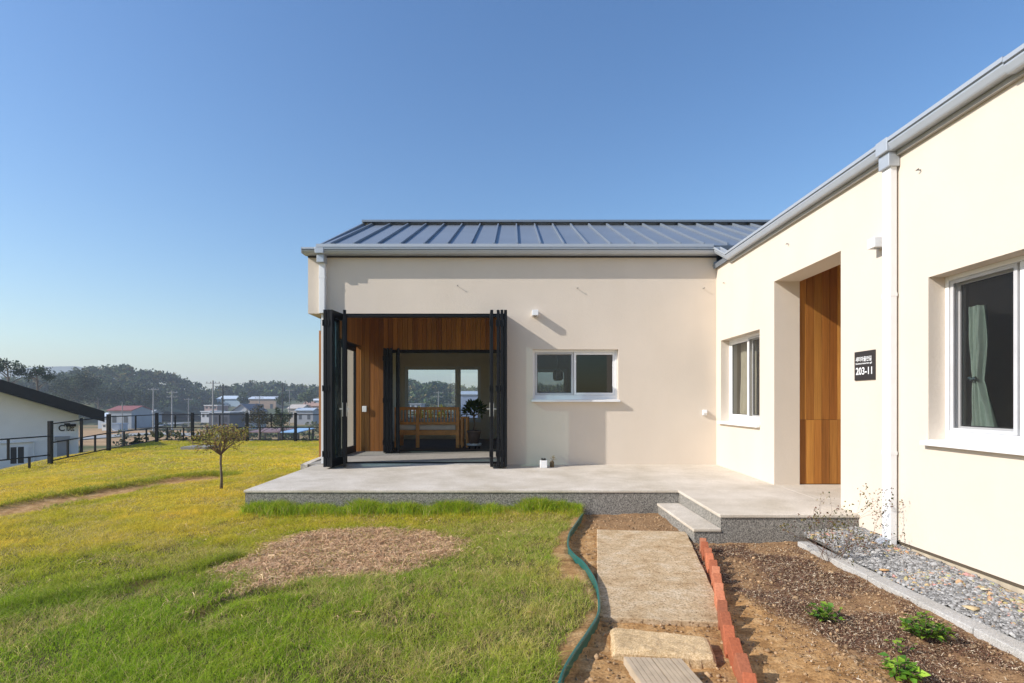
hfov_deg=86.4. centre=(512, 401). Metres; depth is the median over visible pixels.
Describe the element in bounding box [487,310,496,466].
folding door
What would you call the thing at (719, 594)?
brick
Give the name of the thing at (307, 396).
broadleaf tree
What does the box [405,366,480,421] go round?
window
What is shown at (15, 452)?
window
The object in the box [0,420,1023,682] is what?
ground
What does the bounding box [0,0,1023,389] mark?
sky
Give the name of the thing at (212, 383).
utility pole
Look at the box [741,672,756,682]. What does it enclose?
brick
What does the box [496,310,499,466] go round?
folding door
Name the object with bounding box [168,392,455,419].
hill
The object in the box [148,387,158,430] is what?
utility pole
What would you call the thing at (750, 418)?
window
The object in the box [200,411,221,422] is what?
flat roofed house
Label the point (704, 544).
brick
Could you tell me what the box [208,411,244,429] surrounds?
flat roofed house
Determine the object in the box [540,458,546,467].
plant pot
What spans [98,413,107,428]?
farm shed
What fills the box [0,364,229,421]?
forest
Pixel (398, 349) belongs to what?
folding door
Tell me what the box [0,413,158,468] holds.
fence
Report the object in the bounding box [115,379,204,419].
hill
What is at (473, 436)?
potted plant
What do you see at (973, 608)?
flat stone
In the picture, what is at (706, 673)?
soil clods
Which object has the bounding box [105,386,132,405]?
broadleaf tree
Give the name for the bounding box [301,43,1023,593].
house
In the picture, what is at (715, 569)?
brick
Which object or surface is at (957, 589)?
gravel
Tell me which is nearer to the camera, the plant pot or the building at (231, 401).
the plant pot
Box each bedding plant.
[802,601,843,621]
[878,652,930,682]
[885,637,917,654]
[899,611,956,641]
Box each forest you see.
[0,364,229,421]
[201,378,477,413]
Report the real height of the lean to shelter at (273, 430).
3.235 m
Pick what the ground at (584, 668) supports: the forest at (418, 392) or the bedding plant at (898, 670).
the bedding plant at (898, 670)
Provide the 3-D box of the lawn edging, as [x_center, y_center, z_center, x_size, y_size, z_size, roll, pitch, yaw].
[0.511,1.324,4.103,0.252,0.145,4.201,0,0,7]
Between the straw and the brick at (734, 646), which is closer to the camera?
the brick at (734, 646)
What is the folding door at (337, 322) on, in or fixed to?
in the house at (901, 251)
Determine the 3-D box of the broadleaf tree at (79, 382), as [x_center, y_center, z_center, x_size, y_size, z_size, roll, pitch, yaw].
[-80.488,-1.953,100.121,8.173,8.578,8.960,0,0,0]
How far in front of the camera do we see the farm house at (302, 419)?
128.00 m
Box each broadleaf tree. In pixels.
[44,368,106,404]
[86,386,110,409]
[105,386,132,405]
[128,387,158,408]
[236,391,249,403]
[270,407,291,438]
[274,393,291,408]
[295,390,318,403]
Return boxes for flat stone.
[961,605,979,610]
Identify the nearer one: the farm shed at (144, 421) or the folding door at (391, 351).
the folding door at (391, 351)
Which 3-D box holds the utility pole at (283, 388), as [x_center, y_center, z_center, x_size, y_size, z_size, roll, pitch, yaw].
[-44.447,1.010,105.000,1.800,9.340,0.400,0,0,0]
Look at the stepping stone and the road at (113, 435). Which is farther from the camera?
the road at (113, 435)
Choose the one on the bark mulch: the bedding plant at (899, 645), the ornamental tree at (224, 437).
the bedding plant at (899, 645)
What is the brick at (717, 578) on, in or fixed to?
on the ground at (584, 668)
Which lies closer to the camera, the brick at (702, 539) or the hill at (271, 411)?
the brick at (702, 539)
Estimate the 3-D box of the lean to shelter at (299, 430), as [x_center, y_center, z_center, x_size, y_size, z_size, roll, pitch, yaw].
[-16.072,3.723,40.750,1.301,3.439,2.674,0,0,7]
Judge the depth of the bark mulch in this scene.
3.34 m
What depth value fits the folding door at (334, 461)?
8.30 m
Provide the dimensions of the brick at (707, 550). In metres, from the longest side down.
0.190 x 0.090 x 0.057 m
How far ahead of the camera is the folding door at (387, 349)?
10.50 m
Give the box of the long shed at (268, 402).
[248,396,281,408]
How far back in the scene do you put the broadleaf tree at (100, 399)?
117.90 m
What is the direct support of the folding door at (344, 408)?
in the house at (901, 251)
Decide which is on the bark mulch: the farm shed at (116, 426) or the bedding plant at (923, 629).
the bedding plant at (923, 629)
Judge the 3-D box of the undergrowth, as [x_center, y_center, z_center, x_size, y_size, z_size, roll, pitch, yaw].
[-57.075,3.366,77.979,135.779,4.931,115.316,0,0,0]
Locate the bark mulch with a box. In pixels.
[692,542,1023,682]
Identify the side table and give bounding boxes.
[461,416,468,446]
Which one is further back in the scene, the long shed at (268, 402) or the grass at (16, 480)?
the long shed at (268, 402)
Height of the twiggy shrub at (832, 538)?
0.667 m
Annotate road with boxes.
[79,432,252,440]
[154,422,196,426]
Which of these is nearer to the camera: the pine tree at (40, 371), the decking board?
the decking board
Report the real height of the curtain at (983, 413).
0.980 m
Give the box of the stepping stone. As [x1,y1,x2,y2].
[610,628,715,669]
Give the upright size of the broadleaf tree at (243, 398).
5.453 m
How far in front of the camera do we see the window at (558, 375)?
8.90 m
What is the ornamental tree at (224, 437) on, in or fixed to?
on the ground at (584, 668)
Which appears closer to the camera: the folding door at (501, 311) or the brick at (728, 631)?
the brick at (728, 631)
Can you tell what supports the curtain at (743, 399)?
hanging from the house at (901, 251)
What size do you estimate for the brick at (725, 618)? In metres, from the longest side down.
0.190 x 0.090 x 0.057 m
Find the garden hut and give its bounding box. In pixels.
[101,423,111,430]
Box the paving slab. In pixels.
[597,530,717,626]
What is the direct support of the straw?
on the ground at (584, 668)
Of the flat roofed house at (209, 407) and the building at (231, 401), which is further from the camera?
the building at (231, 401)
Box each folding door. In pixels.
[322,310,326,466]
[326,310,339,466]
[328,310,346,466]
[339,310,349,466]
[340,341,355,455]
[383,348,385,452]
[386,348,389,452]
[389,348,392,452]
[396,348,399,452]
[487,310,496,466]
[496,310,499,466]
[500,310,502,466]
[503,310,506,466]
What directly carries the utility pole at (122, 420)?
on the ground at (584, 668)
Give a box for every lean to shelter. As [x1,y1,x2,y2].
[249,428,293,440]
[280,428,314,440]
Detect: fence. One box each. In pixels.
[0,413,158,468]
[159,413,477,441]
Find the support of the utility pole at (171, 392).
on the ground at (584, 668)
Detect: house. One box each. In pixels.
[0,379,104,468]
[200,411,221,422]
[204,405,228,410]
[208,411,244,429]
[232,404,267,428]
[287,404,310,422]
[295,408,318,424]
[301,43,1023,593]
[311,403,318,408]
[409,403,425,410]
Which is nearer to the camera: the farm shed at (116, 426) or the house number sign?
the house number sign
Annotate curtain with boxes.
[740,340,756,414]
[756,339,759,414]
[968,305,998,426]
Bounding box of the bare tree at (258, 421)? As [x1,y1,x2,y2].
[241,404,279,440]
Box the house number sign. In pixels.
[854,349,875,380]
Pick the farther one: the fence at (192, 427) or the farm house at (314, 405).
the farm house at (314, 405)
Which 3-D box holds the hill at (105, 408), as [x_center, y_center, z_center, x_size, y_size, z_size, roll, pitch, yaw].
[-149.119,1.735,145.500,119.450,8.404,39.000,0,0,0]
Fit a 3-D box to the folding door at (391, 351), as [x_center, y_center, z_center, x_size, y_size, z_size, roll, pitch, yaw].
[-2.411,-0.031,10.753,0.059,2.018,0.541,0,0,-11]
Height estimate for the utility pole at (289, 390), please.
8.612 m
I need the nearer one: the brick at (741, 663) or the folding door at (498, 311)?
the brick at (741, 663)
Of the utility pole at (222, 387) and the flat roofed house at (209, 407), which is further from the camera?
the flat roofed house at (209, 407)
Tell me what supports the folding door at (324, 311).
in the house at (901, 251)
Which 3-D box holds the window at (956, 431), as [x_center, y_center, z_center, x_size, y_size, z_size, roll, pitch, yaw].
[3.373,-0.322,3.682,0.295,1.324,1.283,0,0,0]
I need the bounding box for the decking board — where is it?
[623,657,702,682]
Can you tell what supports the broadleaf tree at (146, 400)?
on the ground at (584, 668)
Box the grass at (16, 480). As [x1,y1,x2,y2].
[0,440,596,682]
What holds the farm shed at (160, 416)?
on the ground at (584, 668)
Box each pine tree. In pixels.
[0,358,28,382]
[23,365,56,390]
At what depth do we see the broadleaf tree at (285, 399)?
129.14 m
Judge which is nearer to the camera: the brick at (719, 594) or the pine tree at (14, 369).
the brick at (719, 594)
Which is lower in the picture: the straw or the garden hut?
the straw
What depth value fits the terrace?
6.47 m
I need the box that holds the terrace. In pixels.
[244,464,859,543]
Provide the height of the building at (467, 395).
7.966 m
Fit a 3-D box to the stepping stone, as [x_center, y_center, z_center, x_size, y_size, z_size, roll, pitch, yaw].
[0.786,1.332,2.908,0.542,0.125,0.314,0,0,11]
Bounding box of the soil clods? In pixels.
[570,515,1023,682]
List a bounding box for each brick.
[700,538,705,552]
[701,541,708,560]
[704,548,711,566]
[705,553,713,573]
[709,559,717,580]
[711,566,719,587]
[712,573,721,591]
[714,582,723,593]
[714,590,725,609]
[717,600,727,629]
[719,611,732,640]
[722,624,734,658]
[726,637,743,676]
[733,653,752,682]
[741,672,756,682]
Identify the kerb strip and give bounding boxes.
[798,541,1023,661]
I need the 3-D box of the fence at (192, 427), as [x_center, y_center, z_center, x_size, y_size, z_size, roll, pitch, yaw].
[-6.474,0.942,19.279,12.031,1.130,0.124,0,0,0]
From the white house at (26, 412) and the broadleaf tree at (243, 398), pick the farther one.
the broadleaf tree at (243, 398)
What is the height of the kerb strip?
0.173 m
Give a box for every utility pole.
[122,402,122,439]
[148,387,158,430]
[166,390,177,429]
[206,380,219,438]
[216,385,229,424]
[280,383,286,426]
[285,389,293,423]
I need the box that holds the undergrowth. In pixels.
[79,419,445,452]
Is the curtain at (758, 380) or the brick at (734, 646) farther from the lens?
the curtain at (758, 380)
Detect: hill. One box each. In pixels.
[53,395,200,424]
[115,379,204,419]
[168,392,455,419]
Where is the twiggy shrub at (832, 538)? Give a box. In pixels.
[777,483,904,565]
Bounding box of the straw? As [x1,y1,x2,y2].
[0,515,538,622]
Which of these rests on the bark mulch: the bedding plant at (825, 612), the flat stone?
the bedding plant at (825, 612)
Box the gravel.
[803,526,1023,642]
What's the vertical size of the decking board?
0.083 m
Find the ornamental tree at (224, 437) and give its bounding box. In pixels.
[188,422,252,488]
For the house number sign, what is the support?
attached to the house at (901, 251)
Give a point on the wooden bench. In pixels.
(418, 427)
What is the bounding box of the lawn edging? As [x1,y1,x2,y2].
[558,513,600,682]
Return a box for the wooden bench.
[394,407,460,447]
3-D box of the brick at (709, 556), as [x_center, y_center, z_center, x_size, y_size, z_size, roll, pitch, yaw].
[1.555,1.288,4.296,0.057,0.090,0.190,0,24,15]
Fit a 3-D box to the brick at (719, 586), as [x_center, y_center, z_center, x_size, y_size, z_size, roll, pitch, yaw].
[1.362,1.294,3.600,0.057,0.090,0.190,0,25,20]
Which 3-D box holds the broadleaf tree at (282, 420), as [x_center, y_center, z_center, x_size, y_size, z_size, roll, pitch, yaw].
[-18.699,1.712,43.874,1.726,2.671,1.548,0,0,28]
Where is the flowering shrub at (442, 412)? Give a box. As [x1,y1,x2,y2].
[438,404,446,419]
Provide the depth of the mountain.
800.19 m
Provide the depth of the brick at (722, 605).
3.27 m
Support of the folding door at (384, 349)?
in the house at (901, 251)
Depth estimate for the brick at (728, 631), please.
2.92 m
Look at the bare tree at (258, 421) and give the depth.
41.73 m
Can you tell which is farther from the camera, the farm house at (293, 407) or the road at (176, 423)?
the farm house at (293, 407)
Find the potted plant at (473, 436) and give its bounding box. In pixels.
[459,397,486,448]
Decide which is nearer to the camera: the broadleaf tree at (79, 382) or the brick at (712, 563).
the brick at (712, 563)
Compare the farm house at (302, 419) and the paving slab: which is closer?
the paving slab
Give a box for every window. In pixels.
[5,447,28,467]
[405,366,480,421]
[531,350,619,401]
[717,332,759,427]
[920,255,1023,455]
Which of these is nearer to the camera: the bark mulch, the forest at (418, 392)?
the bark mulch
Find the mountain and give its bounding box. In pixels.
[0,366,113,378]
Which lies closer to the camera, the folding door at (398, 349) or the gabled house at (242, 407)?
the folding door at (398, 349)
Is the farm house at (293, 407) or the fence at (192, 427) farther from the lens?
the farm house at (293, 407)
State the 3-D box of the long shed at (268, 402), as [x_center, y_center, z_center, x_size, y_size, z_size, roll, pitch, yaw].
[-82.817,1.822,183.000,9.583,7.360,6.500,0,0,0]
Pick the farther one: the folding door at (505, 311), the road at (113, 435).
the road at (113, 435)
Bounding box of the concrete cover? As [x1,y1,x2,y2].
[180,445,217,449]
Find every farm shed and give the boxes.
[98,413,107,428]
[106,406,152,428]
[112,423,128,430]
[152,410,162,424]
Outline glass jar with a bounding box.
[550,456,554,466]

